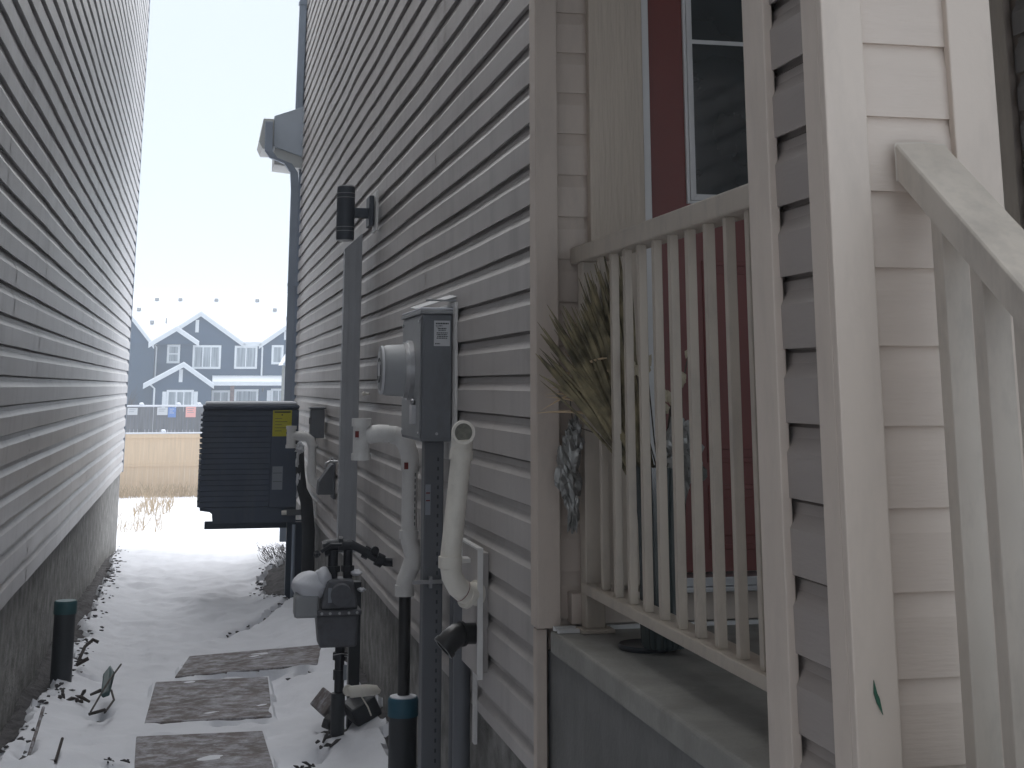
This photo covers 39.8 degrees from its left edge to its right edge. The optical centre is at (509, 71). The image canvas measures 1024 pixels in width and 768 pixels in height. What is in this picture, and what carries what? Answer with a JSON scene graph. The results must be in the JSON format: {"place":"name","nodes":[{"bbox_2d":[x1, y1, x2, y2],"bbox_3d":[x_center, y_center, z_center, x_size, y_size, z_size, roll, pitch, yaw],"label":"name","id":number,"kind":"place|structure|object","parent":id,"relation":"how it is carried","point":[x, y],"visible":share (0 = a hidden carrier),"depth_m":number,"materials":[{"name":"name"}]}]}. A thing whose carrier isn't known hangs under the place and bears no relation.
{"place":"outdoors","nodes":[
{"label":"outdoors","id":0,"kind":"place"},
{"bbox_2d":[128,490,177,516],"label":"dead grass","id":1,"kind":"structure","parent":0,"point":[152,504],"depth_m":29.17,"materials":[{"name":"beige plant"}]},
{"bbox_2d":[119,481,197,498],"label":"dead grass","id":2,"kind":"structure","parent":0,"point":[140,492],"depth_m":38.10,"materials":[{"name":"beige plant"}]},
{"bbox_2d":[0,429,388,767],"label":"snow ground","id":3,"kind":"structure","parent":0,"point":[184,580],"depth_m":8.33,"materials":[{"name":"white snow"}]},
{"bbox_2d":[27,706,53,760],"bbox_3d":[-1.835,2.632,5.607,0.118,0.136,0.411,3,-13,-12],"label":"broken lath","id":4,"kind":"object","parent":3,"relation":"on","point":[36,731],"visible":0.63,"depth_m":5.61,"materials":[{"name":"wood"}]},
{"bbox_2d":[54,737,63,762],"bbox_3d":[-1.745,2.627,5.475,0.012,0.061,0.144,2,-13,-8],"label":"short twig","id":5,"kind":"object","parent":3,"relation":"on","point":[58,750],"visible":1,"depth_m":5.47,"materials":[{"name":"wood"}]},
{"bbox_2d":[50,599,76,683],"bbox_3d":[-2.255,2.949,7.125,0.114,0.537,0.114,3,-13,-12],"label":"capped sleeve","id":6,"kind":"object","parent":3,"relation":"on","point":[64,611],"visible":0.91,"depth_m":7.11,"materials":[{"name":"black plastic"}]},
{"bbox_2d":[0,0,149,733],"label":"sided house","id":7,"kind":"structure","parent":3,"relation":"on","point":[72,84],"depth_m":7.60,"materials":[{"name":"grey plastic"}]},
{"bbox_2d":[58,688,100,702],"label":"dark litter","id":8,"kind":"object","parent":3,"relation":"on","point":[81,697],"visible":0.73,"depth_m":6.75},
{"bbox_2d":[75,638,98,665],"bbox_3d":[-2.248,3.086,7.515,0.076,0.108,0.230,1,-13,-2],"label":"bent root","id":9,"kind":"object","parent":3,"relation":"on","point":[80,661],"visible":1,"depth_m":7.50,"materials":[{"name":"brown wood"}]},
{"bbox_2d":[88,689,114,715],"bbox_3d":[-1.837,2.875,6.440,0.065,0.045,0.354,0,-13,0],"label":"dark stick","id":10,"kind":"object","parent":3,"relation":"on","point":[104,710],"visible":1,"depth_m":6.32,"materials":[{"name":"black wood"}]},
{"bbox_2d":[90,664,121,711],"bbox_3d":[-1.885,2.875,6.605,0.012,0.094,0.628,1,-13,-3],"label":"wooden stake","id":11,"kind":"object","parent":3,"relation":"on","point":[102,691],"visible":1,"depth_m":6.56,"materials":[{"name":"brown wood"}]},
{"bbox_2d":[101,666,114,697],"bbox_3d":[-1.919,2.911,6.753,0.056,0.093,0.289,3,-13,-12],"label":"teal plastic piece","id":12,"kind":"object","parent":3,"relation":"on","point":[108,673],"visible":0.91,"depth_m":6.73,"materials":[{"name":"teal plastic"}]},
{"bbox_2d":[104,757,129,764],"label":"dark litter","id":13,"kind":"object","parent":3,"relation":"on","point":[123,760],"visible":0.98,"depth_m":5.64,"materials":[{"name":"black plant"}]},
{"bbox_2d":[126,387,138,423],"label":"bare shrub","id":14,"kind":"object","parent":3,"relation":"on","point":[132,402],"visible":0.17,"depth_m":75.45,"materials":[{"name":"grey plant"}]},
{"bbox_2d":[117,506,166,532],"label":"dead weeds","id":15,"kind":"object","parent":3,"relation":"on","point":[141,521],"visible":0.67,"depth_m":18.78,"materials":[{"name":"beige plant"}]},
{"bbox_2d":[0,550,292,752],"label":"soil clods","id":16,"kind":"object","parent":3,"relation":"on","point":[56,687],"visible":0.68,"depth_m":8.95,"materials":[{"name":"black soil"}]},
{"bbox_2d":[119,429,202,495],"bbox_3d":[-8.820,11.017,39.648,28.114,1.913,0.180,3,-13,-12],"label":"tan fence","id":17,"kind":"object","parent":3,"relation":"on","point":[140,467],"visible":0.12,"depth_m":39.45,"materials":[{"name":"brown wood"}]},
{"bbox_2d":[126,402,203,460],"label":"grey fence","id":18,"kind":"object","parent":3,"relation":"on","point":[140,423],"visible":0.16,"depth_m":56.69,"materials":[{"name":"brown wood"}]},
{"bbox_2d":[127,408,137,414],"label":"notice","id":19,"kind":"object","parent":18,"relation":"attached to","point":[132,411],"visible":1,"depth_m":56.49,"materials":[{"name":"paper"}]},
{"bbox_2d":[157,407,167,414],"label":"notice","id":20,"kind":"object","parent":18,"relation":"attached to","point":[162,410],"visible":1,"depth_m":56.73,"materials":[{"name":"paper"}]},
{"bbox_2d":[168,407,175,416],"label":"notice","id":21,"kind":"object","parent":18,"relation":"attached to","point":[171,411],"visible":1,"depth_m":56.81,"materials":[{"name":"paper"}]},
{"bbox_2d":[185,407,195,416],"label":"notice","id":22,"kind":"object","parent":18,"relation":"attached to","point":[190,411],"visible":1,"depth_m":56.96,"materials":[{"name":"pink paper"}]},
{"bbox_2d":[134,731,273,767],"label":"paving slab","id":23,"kind":"structure","parent":3,"relation":"on","point":[248,749],"depth_m":5.87,"materials":[{"name":"concrete"}]},
{"bbox_2d":[127,291,286,429],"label":"row house","id":24,"kind":"structure","parent":3,"relation":"on","point":[192,348],"depth_m":86.59,"materials":[{"name":"blue"}]},
{"bbox_2d":[167,344,179,362],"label":"window","id":25,"kind":"structure","parent":24,"relation":"in","point":[173,351],"depth_m":85.93,"materials":[{"name":"glass"}]},
{"bbox_2d":[166,390,193,409],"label":"window","id":26,"kind":"structure","parent":24,"relation":"in","point":[185,397],"depth_m":84.21,"materials":[{"name":"glass"}]},
{"bbox_2d":[192,345,220,368],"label":"window","id":27,"kind":"structure","parent":24,"relation":"in","point":[204,356],"depth_m":86.31,"materials":[{"name":"glass"}]},
{"bbox_2d":[211,390,229,400],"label":"window","id":28,"kind":"structure","parent":24,"relation":"in","point":[217,395],"depth_m":86.02,"materials":[{"name":"glass"}]},
{"bbox_2d":[234,346,257,368],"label":"window","id":29,"kind":"structure","parent":24,"relation":"in","point":[244,358],"depth_m":86.80,"materials":[{"name":"glass"}]},
{"bbox_2d":[234,389,258,400],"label":"window","id":30,"kind":"structure","parent":24,"relation":"in","point":[239,394],"depth_m":86.33,"materials":[{"name":"glass"}]},
{"bbox_2d":[271,389,280,400],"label":"window","id":31,"kind":"structure","parent":24,"relation":"in","point":[275,393],"depth_m":86.69,"materials":[{"name":"glass"}]},
{"bbox_2d":[271,345,283,363],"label":"window","id":32,"kind":"structure","parent":24,"relation":"in","point":[277,354],"depth_m":87.24,"materials":[{"name":"glass"}]},
{"bbox_2d":[145,677,271,723],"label":"paving slab","id":33,"kind":"structure","parent":3,"relation":"on","point":[234,699],"depth_m":6.82,"materials":[{"name":"concrete"}]},
{"bbox_2d":[175,645,320,677],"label":"paving slab","id":34,"kind":"structure","parent":3,"relation":"on","point":[243,661],"depth_m":7.74,"materials":[{"name":"concrete"}]},
{"bbox_2d":[256,542,285,564],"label":"dead grass","id":35,"kind":"structure","parent":3,"relation":"on","point":[281,548],"depth_m":12.71,"materials":[{"name":"grey plant"}]},
{"bbox_2d":[278,355,284,400],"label":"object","id":36,"kind":"structure","parent":3,"relation":"on","point":[282,363],"depth_m":69.33,"materials":[{"name":"paint"}]},
{"bbox_2d":[293,761,314,767],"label":"dark litter","id":37,"kind":"object","parent":3,"relation":"on","point":[306,763],"visible":1,"depth_m":5.66,"materials":[{"name":"black plant"}]},
{"bbox_2d":[315,732,340,748],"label":"dark litter","id":38,"kind":"object","parent":3,"relation":"on","point":[327,736],"visible":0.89,"depth_m":5.87,"materials":[{"name":"black plant"}]},
{"bbox_2d":[346,580,360,728],"bbox_3d":[-0.698,2.653,6.309,0.050,0.720,0.060,3,-13,-12],"label":"meter post","id":39,"kind":"object","parent":3,"relation":"on","point":[353,655],"visible":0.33,"depth_m":6.29,"materials":[{"name":"grey metal"}]},
{"bbox_2d":[257,0,1023,767],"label":"porch house","id":40,"kind":"structure","parent":3,"relation":"on","point":[503,156],"depth_m":3.66,"materials":[{"name":"plastic"}]},
{"bbox_2d":[204,509,301,597],"bbox_3d":[-1.827,3.543,10.229,0.770,0.725,0.286,3,-13,-12],"label":"wall stand","id":41,"kind":"object","parent":40,"relation":"attached to","point":[293,557],"depth_m":10.25,"materials":[{"name":"grey metal"}]},
{"bbox_2d":[197,401,299,523],"bbox_3d":[-1.964,2.907,10.579,0.709,0.850,0.670,3,-13,-12],"label":"air conditioner","id":42,"kind":"object","parent":41,"relation":"on","point":[247,469],"visible":0.98,"depth_m":10.27,"materials":[{"name":"black metal"}]},
{"bbox_2d":[265,0,306,541],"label":"downspout","id":43,"kind":"object","parent":40,"relation":"attached to","point":[291,290],"visible":0.87,"depth_m":13.16,"materials":[{"name":"paint"}]},
{"bbox_2d":[285,426,318,487],"bbox_3d":[-1.369,2.596,9.495,0.276,0.418,0.070,3,-13,-12],"label":"vent pipe","id":44,"kind":"object","parent":40,"relation":"attached to","point":[293,435],"visible":0.97,"depth_m":9.48,"materials":[{"name":"plastic"}]},
{"bbox_2d":[294,440,314,571],"bbox_3d":[-1.503,3.229,10.077,0.151,1.176,0.283,11,-17,-41],"label":"refrigerant line","id":45,"kind":"object","parent":40,"relation":"attached to","point":[308,527],"visible":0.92,"depth_m":10.01,"materials":[{"name":"rubber"}]},
{"bbox_2d":[308,407,325,440],"bbox_3d":[-1.316,2.458,9.624,0.109,0.338,0.155,3,-13,-12],"label":"disconnect box","id":46,"kind":"object","parent":40,"relation":"attached to","point":[316,421],"visible":0.85,"depth_m":9.58,"materials":[{"name":"grey metal"}]},
{"bbox_2d":[316,458,334,498],"bbox_3d":[-1.164,2.570,8.928,0.104,0.240,0.200,3,-13,-12],"label":"dryer hood","id":47,"kind":"object","parent":40,"relation":"attached to","point":[326,483],"visible":0.97,"depth_m":8.86,"materials":[{"name":"paint"}]},
{"bbox_2d":[324,457,337,467],"bbox_3d":[-1.099,2.404,8.697,0.083,0.068,0.035,3,-13,-12],"label":"hose tap","id":48,"kind":"object","parent":40,"relation":"attached to","point":[331,461],"visible":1,"depth_m":8.70,"materials":[{"name":"metal"}]},
{"bbox_2d":[291,536,392,736],"bbox_3d":[-0.716,2.512,6.084,0.462,0.979,0.211,3,-13,-12],"label":"gas meter","id":49,"kind":"object","parent":40,"relation":"attached to","point":[325,597],"visible":0.99,"depth_m":6.06,"materials":[{"name":"metal"}]},
{"bbox_2d":[343,684,380,715],"bbox_3d":[-0.629,2.671,6.000,0.162,0.133,0.057,3,-13,-12],"label":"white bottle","id":50,"kind":"object","parent":49,"relation":"attached to","point":[361,691],"visible":1,"depth_m":5.99,"materials":[{"name":"plastic"}]},
{"bbox_2d":[336,233,362,552],"bbox_3d":[-0.840,1.666,7.417,0.092,1.629,0.084,3,-13,-12],"label":"conduit cover","id":51,"kind":"object","parent":40,"relation":"attached to","point":[349,396],"visible":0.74,"depth_m":7.39,"materials":[{"name":"metal"}]},
{"bbox_2d":[336,185,378,241],"bbox_3d":[-0.782,0.726,7.212,0.205,0.281,0.160,3,-13,-12],"label":"wall lamp","id":52,"kind":"object","parent":40,"relation":"attached to","point":[348,213],"visible":1,"depth_m":7.17,"materials":[{"name":"black metal"}]},
{"bbox_2d":[351,418,419,767],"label":"sump discharge pipe","id":53,"kind":"object","parent":40,"relation":"attached to","point":[402,716],"visible":1,"depth_m":5.45,"materials":[{"name":"plastic"}]},
{"bbox_2d":[377,295,457,459],"bbox_3d":[-0.356,1.101,5.104,0.238,0.568,0.582,3,-13,-12],"label":"electric meter","id":54,"kind":"object","parent":40,"relation":"attached to","point":[417,370],"visible":0.98,"depth_m":4.92,"materials":[{"name":"grey metal"}]},
{"bbox_2d":[412,442,443,767],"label":"electric conduit","id":55,"kind":"object","parent":40,"relation":"attached to","point":[430,581],"visible":0.92,"depth_m":4.77,"materials":[{"name":"paint"}]},
{"bbox_2d":[448,595,477,767],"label":"grey conduit","id":56,"kind":"object","parent":40,"relation":"attached to","point":[459,720],"visible":0.46,"depth_m":4.35,"materials":[{"name":"paint"}]},
{"bbox_2d":[461,538,488,679],"bbox_3d":[-0.127,1.624,4.295,0.072,0.365,0.302,3,-13,-12],"label":"vent wall plate","id":57,"kind":"object","parent":40,"relation":"attached to","point":[475,558],"visible":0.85,"depth_m":4.19,"materials":[{"name":"plastic"}]},
{"bbox_2d":[434,621,476,658],"bbox_3d":[-0.159,1.669,4.154,0.134,0.102,0.077,7,-14,-28],"label":"black vent elbow","id":58,"kind":"object","parent":57,"relation":"attached to","point":[451,640],"visible":1,"depth_m":4.13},
{"bbox_2d":[438,420,485,608],"bbox_3d":[-0.130,1.311,4.190,0.116,0.540,0.152,-12,-17,43],"label":"white vent pipe","id":59,"kind":"object","parent":57,"relation":"attached to","point":[463,591],"visible":1,"depth_m":4.16,"materials":[{"name":"plastic"}]},
{"bbox_2d":[618,639,668,653],"bbox_3d":[0.317,1.338,3.294,0.132,0.012,0.132,3,-13,-12],"label":"plant tray","id":60,"kind":"object","parent":40,"relation":"on","point":[633,645],"visible":0.56,"depth_m":3.26,"materials":[{"name":"black plastic"}]},
{"bbox_2d":[536,256,706,650],"bbox_3d":[0.265,0.884,3.422,0.440,0.930,0.160,-8,-15,33],"label":"potted plant","id":61,"kind":"object","parent":60,"relation":"on","point":[585,388],"visible":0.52,"depth_m":3.45,"materials":[{"name":"beige plant"}]},
{"bbox_2d":[570,183,766,691],"bbox_3d":[0.347,0.792,3.019,0.085,0.959,1.450,3,-13,-12],"label":"porch railing","id":62,"kind":"object","parent":40,"relation":"on","point":[727,210],"visible":0.85,"depth_m":2.98,"materials":[{"name":"paint"}]},
{"bbox_2d":[554,401,592,533],"bbox_3d":[0.168,0.975,3.592,0.114,0.385,0.062,1,-13,-3],"label":"foil bundle","id":63,"kind":"object","parent":62,"relation":"hanging from","point":[568,483],"visible":1,"depth_m":3.57,"materials":[{"name":"silver metal"}]},
{"bbox_2d":[647,0,756,571],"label":"door","id":64,"kind":"structure","parent":40,"relation":"in","point":[698,136],"depth_m":3.93,"materials":[{"name":"red paint"}]},
{"bbox_2d":[873,680,882,713],"bbox_3d":[0.505,0.860,1.941,0.012,0.045,0.002,3,-13,-12],"label":"leaf","id":65,"kind":"object","parent":40,"relation":"attached to","point":[877,698],"visible":1,"depth_m":1.94,"materials":[{"name":"green plant"}]},
{"bbox_2d":[894,142,1023,767],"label":"stair railing","id":66,"kind":"object","parent":40,"relation":"attached to","point":[977,228],"visible":1,"depth_m":1.91,"materials":[{"name":"paint"}]},
{"bbox_2d":[0,551,417,767],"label":"soil","id":67,"kind":"structure","parent":0,"point":[39,684],"depth_m":7.49,"materials":[{"name":"brown soil"}]},
{"bbox_2d":[310,687,381,729],"bbox_3d":[-0.732,2.795,6.201,0.277,0.153,0.308,6,-14,-26],"label":"broken block","id":68,"kind":"object","parent":67,"relation":"on","point":[357,713],"depth_m":6.14,"materials":[{"name":"concrete"}]},
{"bbox_2d":[134,0,299,292],"label":"sky","id":69,"kind":"structure","parent":0,"point":[214,213],"materials":[{"name":"white"}]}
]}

